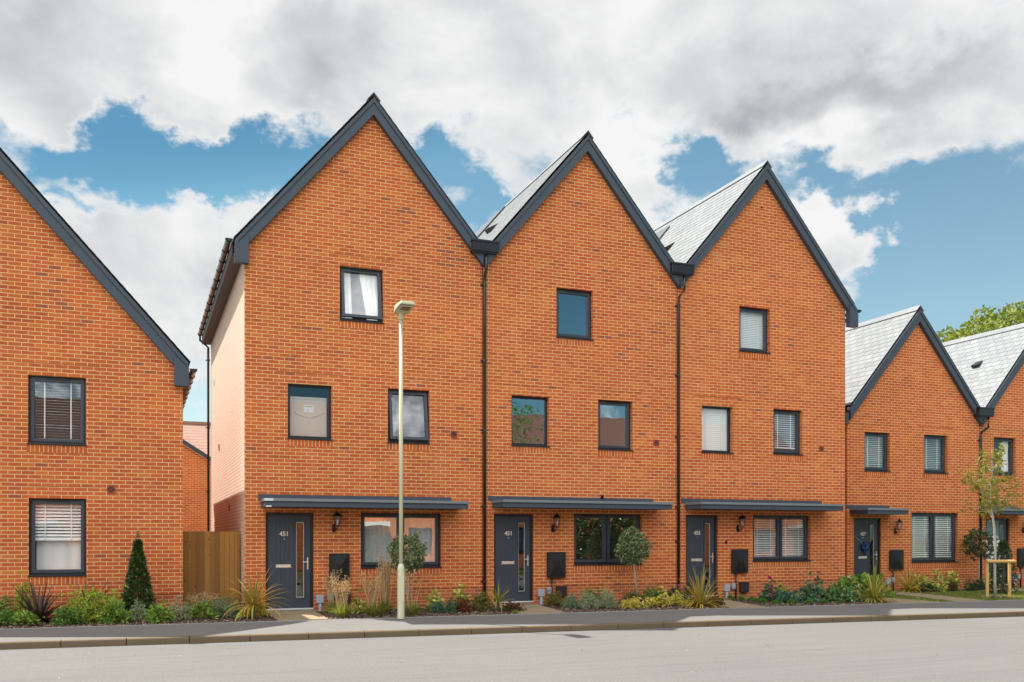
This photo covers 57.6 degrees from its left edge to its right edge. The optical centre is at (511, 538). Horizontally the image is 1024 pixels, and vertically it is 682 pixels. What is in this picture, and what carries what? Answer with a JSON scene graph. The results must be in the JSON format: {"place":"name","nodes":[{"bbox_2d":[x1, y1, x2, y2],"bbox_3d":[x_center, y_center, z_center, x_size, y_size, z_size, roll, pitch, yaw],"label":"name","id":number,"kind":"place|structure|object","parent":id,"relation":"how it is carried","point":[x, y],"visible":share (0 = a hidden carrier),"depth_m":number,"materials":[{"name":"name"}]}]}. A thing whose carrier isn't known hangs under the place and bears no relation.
{"place":"outdoors","nodes":[
{"label":"outdoors","id":0,"kind":"place"},
{"bbox_2d":[325,575,356,617],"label":"ornamental grass","id":1,"kind":"object","parent":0,"point":[342,610],"depth_m":17.66,"materials":[{"name":"plant"}]},
{"bbox_2d":[357,570,385,616],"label":"ornamental grass","id":2,"kind":"object","parent":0,"point":[372,610],"depth_m":18.00,"materials":[{"name":"plant"}]},
{"bbox_2d":[405,569,425,614],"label":"ornamental grass","id":3,"kind":"object","parent":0,"point":[411,609],"depth_m":18.30,"materials":[{"name":"plant"}]},
{"bbox_2d":[0,596,1023,628],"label":"planting bed","id":4,"kind":"object","parent":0,"point":[264,617],"visible":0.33,"depth_m":18.79,"materials":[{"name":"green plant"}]},
{"bbox_2d":[0,594,14,617],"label":"shrub","id":5,"kind":"object","parent":4,"relation":"on","point":[6,598],"visible":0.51,"depth_m":17.01,"materials":[{"name":"green plant"}]},
{"bbox_2d":[0,605,24,625],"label":"shrub","id":6,"kind":"object","parent":4,"relation":"on","point":[6,616],"visible":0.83,"depth_m":16.06,"materials":[{"name":"green plant"}]},
{"bbox_2d":[9,571,33,617],"bbox_3d":[-9.044,1.059,17.216,0.495,0.960,0.414,0,0,-22],"label":"shrub","id":7,"kind":"object","parent":4,"relation":"on","point":[25,587],"visible":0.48,"depth_m":17.19,"materials":[{"name":"green plant"}]},
{"bbox_2d":[9,609,41,625],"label":"shrub","id":8,"kind":"object","parent":4,"relation":"on","point":[22,617],"visible":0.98,"depth_m":16.06,"materials":[{"name":"green plant"}]},
{"bbox_2d":[0,577,69,623],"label":"purple flax","id":9,"kind":"object","parent":4,"relation":"on","point":[40,609],"visible":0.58,"depth_m":16.73,"materials":[{"name":"purple plant"}]},
{"bbox_2d":[50,606,87,625],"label":"shrub","id":10,"kind":"object","parent":4,"relation":"on","point":[62,620],"visible":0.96,"depth_m":16.23,"materials":[{"name":"green plant"}]},
{"bbox_2d":[42,583,129,623],"bbox_3d":[-7.647,1.180,16.766,1.526,0.749,1.192,0,0,-22],"label":"shrub","id":11,"kind":"object","parent":4,"relation":"on","point":[90,604],"visible":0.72,"depth_m":16.75,"materials":[{"name":"green plant"}]},
{"bbox_2d":[58,578,116,618],"bbox_3d":[-7.909,1.238,17.308,1.070,1.062,1.217,0,0,-22],"label":"purple flax","id":12,"kind":"object","parent":4,"relation":"on","point":[91,599],"visible":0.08,"depth_m":17.38,"materials":[{"name":"plant"}]},
{"bbox_2d":[0,147,197,617],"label":"brick house","id":13,"kind":"structure","parent":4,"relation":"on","point":[97,377],"depth_m":17.87,"materials":[{"name":"brick"}]},
{"bbox_2d":[27,375,86,445],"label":"window","id":14,"kind":"structure","parent":13,"relation":"in","point":[57,405],"depth_m":19.66,"materials":[{"name":"glass"}]},
{"bbox_2d":[28,498,86,576],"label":"window","id":15,"kind":"structure","parent":13,"relation":"in","point":[57,527],"depth_m":17.88,"materials":[{"name":"glass"}]},
{"bbox_2d":[94,598,131,624],"bbox_3d":[-7.125,1.323,16.705,0.696,0.519,0.619,0,0,-22],"label":"shrub","id":16,"kind":"object","parent":4,"relation":"on","point":[115,612],"visible":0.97,"depth_m":16.59,"materials":[{"name":"green plant"}]},
{"bbox_2d":[127,598,147,621],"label":"shrub","id":17,"kind":"object","parent":4,"relation":"on","point":[139,610],"visible":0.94,"depth_m":16.92,"materials":[{"name":"green plant"}]},
{"bbox_2d":[119,527,156,617],"bbox_3d":[-7.049,0.670,17.531,0.815,1.760,0.810,0,0,-22],"label":"conical topiary","id":18,"kind":"object","parent":4,"relation":"on","point":[142,585],"visible":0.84,"depth_m":17.43,"materials":[{"name":"green plant"}]},
{"bbox_2d":[144,597,176,623],"bbox_3d":[-6.277,1.319,16.643,0.590,0.562,0.662,0,0,-22],"label":"shrub","id":19,"kind":"object","parent":4,"relation":"on","point":[155,612],"visible":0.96,"depth_m":16.59,"materials":[{"name":"green plant"}]},
{"bbox_2d":[164,595,199,620],"bbox_3d":[-6.197,1.299,17.387,0.617,0.494,0.671,0,0,34],"label":"shrub","id":20,"kind":"object","parent":4,"relation":"on","point":[184,609],"visible":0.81,"depth_m":17.34,"materials":[{"name":"green plant"}]},
{"bbox_2d":[187,591,218,614],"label":"dry grass","id":21,"kind":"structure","parent":4,"relation":"on","point":[207,598],"depth_m":18.52,"materials":[{"name":"plant"}]},
{"bbox_2d":[188,599,220,618],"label":"shrub","id":22,"kind":"object","parent":4,"relation":"on","point":[208,611],"visible":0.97,"depth_m":17.39,"materials":[{"name":"green plant"}]},
{"bbox_2d":[183,531,239,608],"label":"wooden fence","id":23,"kind":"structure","parent":4,"relation":"on","point":[206,561],"depth_m":19.34,"materials":[{"name":"brown wood"}]},
{"bbox_2d":[210,594,238,617],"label":"shrub","id":24,"kind":"object","parent":4,"relation":"on","point":[221,609],"visible":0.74,"depth_m":17.77,"materials":[{"name":"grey plant"}]},
{"bbox_2d":[213,565,288,620],"bbox_3d":[-4.923,1.079,17.623,1.525,1.212,1.581,0,0,-22],"label":"cordyline","id":25,"kind":"object","parent":4,"relation":"on","point":[252,599],"visible":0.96,"depth_m":17.49,"materials":[{"name":"green plant"}]},
{"bbox_2d":[235,600,271,617],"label":"shrub","id":26,"kind":"object","parent":4,"relation":"on","point":[260,611],"visible":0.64,"depth_m":17.82,"materials":[{"name":"yellow plant"}]},
{"bbox_2d":[318,568,341,613],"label":"ornamental grass","id":27,"kind":"object","parent":4,"relation":"on","point":[331,604],"depth_m":18.66,"materials":[{"name":"plant"}]},
{"bbox_2d":[197,92,499,611],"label":"brick house","id":28,"kind":"structure","parent":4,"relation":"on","point":[350,234],"depth_m":19.91,"materials":[{"name":"brick"}]},
{"bbox_2d":[266,512,313,610],"bbox_3d":[-4.638,0.480,19.365,0.984,2.040,0.195,0,0,-22],"label":"door","id":29,"kind":"structure","parent":28,"relation":"in","point":[289,536],"depth_m":19.34,"materials":[{"name":"plastic"}]},
{"bbox_2d":[287,384,332,440],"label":"window","id":30,"kind":"structure","parent":28,"relation":"in","point":[297,390],"depth_m":19.69,"materials":[{"name":"glass"}]},
{"bbox_2d":[290,396,326,436],"bbox_3d":[-4.298,-2.515,19.638,0.765,0.930,0.052,0,0,-22],"label":"window blind","id":31,"kind":"structure","parent":30,"relation":"in","point":[308,416],"depth_m":19.64,"materials":[{"name":"beige fabric"}]},
{"bbox_2d":[339,267,383,323],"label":"window","id":32,"kind":"structure","parent":28,"relation":"in","point":[360,289],"depth_m":20.06,"materials":[{"name":"plastic"}]},
{"bbox_2d":[360,513,441,568],"bbox_3d":[-2.423,0.045,20.251,1.814,1.190,0.258,0,0,-22],"label":"window","id":33,"kind":"structure","parent":28,"relation":"in","point":[378,530],"depth_m":20.27,"materials":[{"name":"glass"}]},
{"bbox_2d":[387,389,429,444],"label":"window","id":34,"kind":"structure","parent":28,"relation":"in","point":[415,403],"depth_m":22.01,"materials":[{"name":"glass"}]},
{"bbox_2d":[347,586,366,613],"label":"shrub","id":35,"kind":"object","parent":4,"relation":"on","point":[360,604],"visible":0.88,"depth_m":18.61,"materials":[{"name":"green plant"}]},
{"bbox_2d":[374,555,398,613],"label":"ornamental grass","id":36,"kind":"object","parent":4,"relation":"on","point":[384,593],"depth_m":18.71,"materials":[{"name":"plant"}]},
{"bbox_2d":[386,532,427,607],"bbox_3d":[-2.147,0.701,19.209,0.895,1.700,0.896,0,0,-22],"label":"standard tree","id":37,"kind":"object","parent":4,"relation":"on","point":[411,541],"visible":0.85,"depth_m":19.05,"materials":[{"name":"green plant"}]},
{"bbox_2d":[424,587,444,610],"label":"shrub","id":38,"kind":"object","parent":4,"relation":"on","point":[433,599],"visible":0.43,"depth_m":19.31,"materials":[{"name":"yellow plant"}]},
{"bbox_2d":[429,599,446,612],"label":"shrub","id":39,"kind":"object","parent":4,"relation":"on","point":[439,606],"visible":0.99,"depth_m":18.85,"materials":[{"name":"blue plant"}]},
{"bbox_2d":[443,597,458,612],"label":"shrub","id":40,"kind":"object","parent":4,"relation":"on","point":[448,605],"visible":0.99,"depth_m":18.93,"materials":[{"name":"green plant"}]},
{"bbox_2d":[453,582,471,607],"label":"shrub","id":41,"kind":"object","parent":4,"relation":"on","point":[458,591],"visible":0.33,"depth_m":19.85,"materials":[{"name":"yellow plant"}]},
{"bbox_2d":[453,597,472,611],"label":"shrub","id":42,"kind":"object","parent":4,"relation":"on","point":[462,605],"visible":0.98,"depth_m":19.06,"materials":[{"name":"red plant"}]},
{"bbox_2d":[469,591,493,611],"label":"shrub","id":43,"kind":"object","parent":4,"relation":"on","point":[485,604],"visible":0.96,"depth_m":19.30,"materials":[{"name":"green plant"}]},
{"bbox_2d":[479,583,518,611],"bbox_3d":[-0.258,1.215,19.427,0.893,0.754,0.893,0,0,6],"label":"cordyline","id":44,"kind":"object","parent":4,"relation":"on","point":[497,597],"visible":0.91,"depth_m":19.41,"materials":[{"name":"green plant"}]},
{"bbox_2d":[500,599,526,611],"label":"shrub","id":45,"kind":"object","parent":4,"relation":"on","point":[510,606],"visible":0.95,"depth_m":19.13,"materials":[{"name":"plant"}]},
{"bbox_2d":[543,589,567,605],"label":"shrub","id":46,"kind":"object","parent":4,"relation":"on","point":[556,599],"visible":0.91,"depth_m":20.74,"materials":[{"name":"green plant"}]},
{"bbox_2d":[560,592,583,608],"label":"shrub","id":47,"kind":"object","parent":4,"relation":"on","point":[572,603],"visible":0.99,"depth_m":20.09,"materials":[{"name":"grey plant"}]},
{"bbox_2d":[475,130,694,605],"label":"brick house","id":48,"kind":"structure","parent":4,"relation":"on","point":[585,271],"depth_m":21.83,"materials":[{"name":"brick"}]},
{"bbox_2d":[494,514,532,603],"bbox_3d":[0.006,0.460,21.232,0.974,2.040,0.195,0,0,-22],"label":"door","id":49,"kind":"structure","parent":48,"relation":"in","point":[513,533],"depth_m":21.22,"materials":[{"name":"plastic"}]},
{"bbox_2d":[511,396,549,446],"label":"window","id":50,"kind":"structure","parent":48,"relation":"in","point":[529,414],"depth_m":23.00,"materials":[{"name":"glass"}]},
{"bbox_2d":[556,289,593,340],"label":"window","id":51,"kind":"structure","parent":48,"relation":"in","point":[573,307],"depth_m":23.02,"materials":[{"name":"glass"}]},
{"bbox_2d":[574,514,642,565],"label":"window","id":52,"kind":"structure","parent":48,"relation":"in","point":[596,537],"depth_m":24.20,"materials":[{"name":"glass"}]},
{"bbox_2d":[598,400,633,450],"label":"window","id":53,"kind":"structure","parent":48,"relation":"in","point":[613,416],"depth_m":23.41,"materials":[{"name":"glass"}]},
{"bbox_2d":[577,588,599,608],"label":"shrub","id":54,"kind":"object","parent":4,"relation":"on","point":[588,604],"visible":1,"depth_m":20.03,"materials":[{"name":"green plant"}]},
{"bbox_2d":[596,588,616,607],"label":"shrub","id":55,"kind":"object","parent":4,"relation":"on","point":[607,601],"visible":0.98,"depth_m":20.18,"materials":[{"name":"green plant"}]},
{"bbox_2d":[617,590,642,602],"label":"shrub","id":56,"kind":"object","parent":4,"relation":"on","point":[634,593],"visible":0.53,"depth_m":21.27,"materials":[{"name":"green plant"}]},
{"bbox_2d":[618,596,647,608],"bbox_3d":[2.636,1.401,20.198,0.664,0.287,0.540,0,0,3],"label":"euonymus","id":57,"kind":"object","parent":4,"relation":"on","point":[631,603],"visible":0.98,"depth_m":20.12,"materials":[{"name":"yellow plant"}]},
{"bbox_2d":[614,526,652,596],"bbox_3d":[2.801,0.624,21.596,0.939,1.857,0.949,0,0,-22],"label":"standard tree","id":58,"kind":"object","parent":4,"relation":"on","point":[641,553],"visible":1,"depth_m":21.45,"materials":[{"name":"green plant"}]},
{"bbox_2d":[644,597,657,606],"bbox_3d":[3.087,1.414,20.644,0.315,0.268,0.359,0,0,37],"label":"euonymus","id":59,"kind":"object","parent":4,"relation":"on","point":[651,602],"visible":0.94,"depth_m":20.56,"materials":[{"name":"yellow plant"}]},
{"bbox_2d":[639,584,666,603],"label":"shrub","id":60,"kind":"object","parent":4,"relation":"on","point":[649,592],"visible":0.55,"depth_m":21.31,"materials":[{"name":"green plant"}]},
{"bbox_2d":[656,585,674,606],"bbox_3d":[3.370,1.284,20.613,0.374,0.518,0.325,0,0,37],"label":"euonymus","id":61,"kind":"object","parent":4,"relation":"on","point":[667,601],"visible":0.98,"depth_m":20.57,"materials":[{"name":"yellow plant"}]},
{"bbox_2d":[673,561,733,608],"bbox_3d":[4.161,1.186,20.422,1.582,1.411,1.355,0,0,19],"label":"cordyline","id":62,"kind":"object","parent":4,"relation":"on","point":[699,596],"visible":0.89,"depth_m":20.35,"materials":[{"name":"green plant"}]},
{"bbox_2d":[706,592,725,605],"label":"shrub","id":63,"kind":"object","parent":4,"relation":"on","point":[721,602],"visible":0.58,"depth_m":20.78,"materials":[{"name":"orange plant"}]},
{"bbox_2d":[653,160,861,598],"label":"brick house","id":64,"kind":"structure","parent":4,"relation":"on","point":[766,301],"depth_m":23.72,"materials":[{"name":"brick"}]},
{"bbox_2d":[686,515,717,596],"bbox_3d":[4.664,0.440,23.104,0.934,2.040,0.195,0,0,-22],"label":"door","id":65,"kind":"structure","parent":64,"relation":"in","point":[701,530],"depth_m":23.09,"materials":[{"name":"plastic"}]},
{"bbox_2d":[701,406,733,453],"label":"window","id":66,"kind":"structure","parent":64,"relation":"in","point":[715,420],"depth_m":23.38,"materials":[{"name":"glass"}]},
{"bbox_2d":[739,307,770,353],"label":"window","id":67,"kind":"structure","parent":64,"relation":"in","point":[752,322],"depth_m":23.79,"materials":[{"name":"glass"}]},
{"bbox_2d":[753,515,811,561],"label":"window","id":68,"kind":"structure","parent":64,"relation":"in","point":[776,538],"depth_m":24.20,"materials":[{"name":"glass"}]},
{"bbox_2d":[773,409,802,455],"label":"window","id":69,"kind":"structure","parent":64,"relation":"in","point":[786,423],"depth_m":24.23,"materials":[{"name":"glass"}]},
{"bbox_2d":[756,575,780,601],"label":"rose bush","id":70,"kind":"object","parent":4,"relation":"on","point":[767,593],"visible":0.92,"depth_m":22.13,"materials":[{"name":"green plant"}]},
{"bbox_2d":[773,585,801,602],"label":"shrub","id":71,"kind":"object","parent":4,"relation":"on","point":[787,595],"visible":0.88,"depth_m":21.95,"materials":[{"name":"green plant"}]},
{"bbox_2d":[797,572,824,602],"bbox_3d":[7.157,1.193,22.268,0.674,0.774,0.662,0,0,23],"label":"shrub","id":72,"kind":"object","parent":4,"relation":"on","point":[807,595],"visible":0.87,"depth_m":22.21,"materials":[{"name":"green plant"}]},
{"bbox_2d":[821,583,840,601],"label":"shrub","id":73,"kind":"object","parent":4,"relation":"on","point":[830,592],"visible":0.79,"depth_m":22.25,"materials":[{"name":"green plant"}]},
{"bbox_2d":[832,586,862,602],"bbox_3d":[7.942,1.360,22.079,0.743,0.487,0.616,0,0,-22],"label":"nasturtium","id":74,"kind":"object","parent":4,"relation":"on","point":[847,595],"visible":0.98,"depth_m":21.98,"materials":[{"name":"green plant"}]},
{"bbox_2d":[835,574,861,599],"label":"hydrangea","id":75,"kind":"object","parent":4,"relation":"on","point":[847,581],"visible":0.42,"depth_m":23.10,"materials":[{"name":"green plant"}]},
{"bbox_2d":[848,572,896,597],"bbox_3d":[9.005,1.254,23.596,1.506,0.826,1.166,0,0,-22],"label":"shrub","id":76,"kind":"object","parent":4,"relation":"on","point":[860,577],"visible":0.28,"depth_m":23.41,"materials":[{"name":"green plant"}]},
{"bbox_2d":[853,563,900,602],"bbox_3d":[8.645,1.161,22.171,1.351,1.412,1.492,0,0,20],"label":"cordyline","id":77,"kind":"object","parent":4,"relation":"on","point":[873,591],"visible":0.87,"depth_m":22.07,"materials":[{"name":"green plant"}]},
{"bbox_2d":[0,616,1023,681],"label":"road","id":78,"kind":"structure","parent":0,"point":[970,650],"depth_m":12.90,"materials":[{"name":"grey asphalt"}]},
{"bbox_2d":[0,611,1023,649],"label":"kerb","id":79,"kind":"structure","parent":78,"relation":"on","point":[6,645],"depth_m":16.00,"materials":[{"name":"concrete"}]},
{"bbox_2d":[0,600,1023,641],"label":"pavement","id":80,"kind":"structure","parent":0,"point":[69,633],"depth_m":17.27,"materials":[{"name":"concrete"}]},
{"bbox_2d":[394,301,414,618],"bbox_3d":[-2.031,-1.461,17.404,0.310,5.945,0.595,0,0,-22],"label":"street lamp","id":81,"kind":"object","parent":80,"relation":"on","point":[402,309],"visible":1,"depth_m":17.50,"materials":[{"name":"white metal"}]},
{"bbox_2d":[10,600,1007,628],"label":"path edging","id":82,"kind":"object","parent":80,"relation":"on","point":[477,615],"visible":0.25,"depth_m":18.17,"materials":[{"name":"grey concrete"}]},
{"bbox_2d":[0,0,1023,421],"label":"sky","id":83,"kind":"structure","parent":0,"point":[157,130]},
{"bbox_2d":[269,588,1023,620],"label":"path","id":84,"kind":"structure","parent":0,"point":[288,615],"depth_m":20.39,"materials":[{"name":"beige concrete"}]},
{"bbox_2d":[865,587,1023,601],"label":"lawn","id":85,"kind":"structure","parent":0,"point":[957,591],"depth_m":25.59,"materials":[{"name":"plant"}]},
{"bbox_2d":[883,563,930,592],"bbox_3d":[11.115,1.239,26.068,1.267,1.192,1.283,0,0,-37],"label":"cordyline","id":86,"kind":"object","parent":85,"relation":"on","point":[909,587],"visible":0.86,"depth_m":26.03,"materials":[{"name":"plant"}]},
{"bbox_2d":[845,305,994,590],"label":"brick house","id":87,"kind":"structure","parent":85,"relation":"on","point":[916,414],"depth_m":27.31,"materials":[{"name":"brick"}]},
{"bbox_2d":[854,518,879,575],"bbox_3d":[10.136,0.440,26.705,0.994,2.060,0.195,0,0,-22],"label":"door","id":88,"kind":"structure","parent":87,"relation":"in","point":[867,530],"depth_m":26.70,"materials":[{"name":"plastic"}]},
{"bbox_2d":[864,432,890,471],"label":"window","id":89,"kind":"structure","parent":87,"relation":"in","point":[875,444],"depth_m":27.01,"materials":[{"name":"glass"}]},
{"bbox_2d":[911,513,958,562],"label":"window","id":90,"kind":"structure","parent":87,"relation":"in","point":[933,534],"depth_m":27.94,"materials":[{"name":"glass"}]},
{"bbox_2d":[924,435,948,473],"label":"window","id":91,"kind":"structure","parent":87,"relation":"in","point":[934,445],"depth_m":27.84,"materials":[{"name":"glass"}]},
{"bbox_2d":[912,573,928,590],"bbox_3d":[11.692,1.300,26.636,0.607,0.670,0.627,0,0,42],"label":"laurel","id":92,"kind":"object","parent":85,"relation":"on","point":[922,578],"visible":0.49,"depth_m":26.63,"materials":[{"name":"green plant"}]},
{"bbox_2d":[918,582,937,591],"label":"shrub","id":93,"kind":"object","parent":85,"relation":"on","point":[931,586],"visible":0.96,"depth_m":26.34,"materials":[{"name":"green plant"}]},
{"bbox_2d":[927,569,949,590],"bbox_3d":[12.241,1.251,26.807,0.688,0.754,0.582,0,0,24],"label":"laurel","id":94,"kind":"object","parent":85,"relation":"on","point":[944,582],"visible":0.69,"depth_m":26.77,"materials":[{"name":"green plant"}]},
{"bbox_2d":[945,571,961,590],"bbox_3d":[12.821,1.269,27.129,0.545,0.711,0.613,0,0,36],"label":"laurel","id":95,"kind":"object","parent":85,"relation":"on","point":[955,580],"visible":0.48,"depth_m":27.03,"materials":[{"name":"green plant"}]},
{"bbox_2d":[963,577,989,590],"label":"shrub","id":96,"kind":"object","parent":85,"relation":"on","point":[978,586],"visible":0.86,"depth_m":26.89,"materials":[{"name":"green plant"}]},
{"bbox_2d":[961,526,996,579],"bbox_3d":[13.753,0.588,27.405,1.002,1.924,1.032,0,0,-22],"label":"standard tree","id":97,"kind":"object","parent":85,"relation":"on","point":[978,551],"visible":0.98,"depth_m":27.30,"materials":[{"name":"green plant"}]},
{"bbox_2d":[942,323,1023,587],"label":"brick house","id":98,"kind":"structure","parent":85,"relation":"on","point":[989,365],"depth_m":28.82,"materials":[{"name":"brick"}]},
{"bbox_2d":[986,518,1007,584],"bbox_3d":[14.858,0.415,28.604,0.994,2.070,0.195,0,0,-22],"label":"door","id":99,"kind":"structure","parent":98,"relation":"in","point":[1001,524],"depth_m":28.62,"materials":[{"name":"plastic"}]},
{"bbox_2d":[994,438,1012,475],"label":"window","id":100,"kind":"structure","parent":98,"relation":"in","point":[1008,468],"depth_m":28.88,"materials":[{"name":"glass"}]},
{"bbox_2d":[956,442,1023,597],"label":"young tree","id":101,"kind":"object","parent":85,"relation":"on","point":[988,495],"visible":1,"depth_m":23.64,"materials":[{"name":"green plant"}]},
{"bbox_2d":[985,560,1015,596],"bbox_3d":[12.450,1.070,23.719,0.726,1.060,0.153,0,0,1],"label":"tree frame","id":102,"kind":"object","parent":85,"relation":"on","point":[987,562],"visible":0.85,"depth_m":23.72,"materials":[{"name":"beige wood"}]},
{"bbox_2d":[989,540,1019,593],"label":"bay column","id":103,"kind":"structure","parent":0,"point":[1004,547],"depth_m":25.37,"materials":[{"name":"green plant"}]},
{"label":"ground","id":104,"kind":"structure","parent":0,"visible":0},
{"bbox_2d":[183,421,210,530],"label":"brick house","id":105,"kind":"structure","parent":104,"relation":"on","point":[194,475],"depth_m":37.02,"materials":[{"name":"brick"}]},
{"bbox_2d":[936,320,979,342],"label":"broadleaf tree","id":106,"kind":"object","parent":104,"relation":"on","point":[940,333],"visible":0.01,"depth_m":56.13,"materials":[{"name":"green plant"}]},
{"bbox_2d":[944,308,1007,341],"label":"broadleaf tree","id":107,"kind":"object","parent":104,"relation":"on","point":[994,324],"visible":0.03,"depth_m":49.79,"materials":[{"name":"green plant"}]},
{"bbox_2d":[939,305,1023,341],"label":"broadleaf tree","id":108,"kind":"object","parent":104,"relation":"on","point":[997,316],"visible":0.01,"depth_m":52.38,"materials":[{"name":"green plant"}]},
{"bbox_2d":[989,300,1023,330],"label":"broadleaf tree","id":109,"kind":"object","parent":104,"relation":"on","point":[1017,310],"visible":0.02,"depth_m":53.48,"materials":[{"name":"green plant"}]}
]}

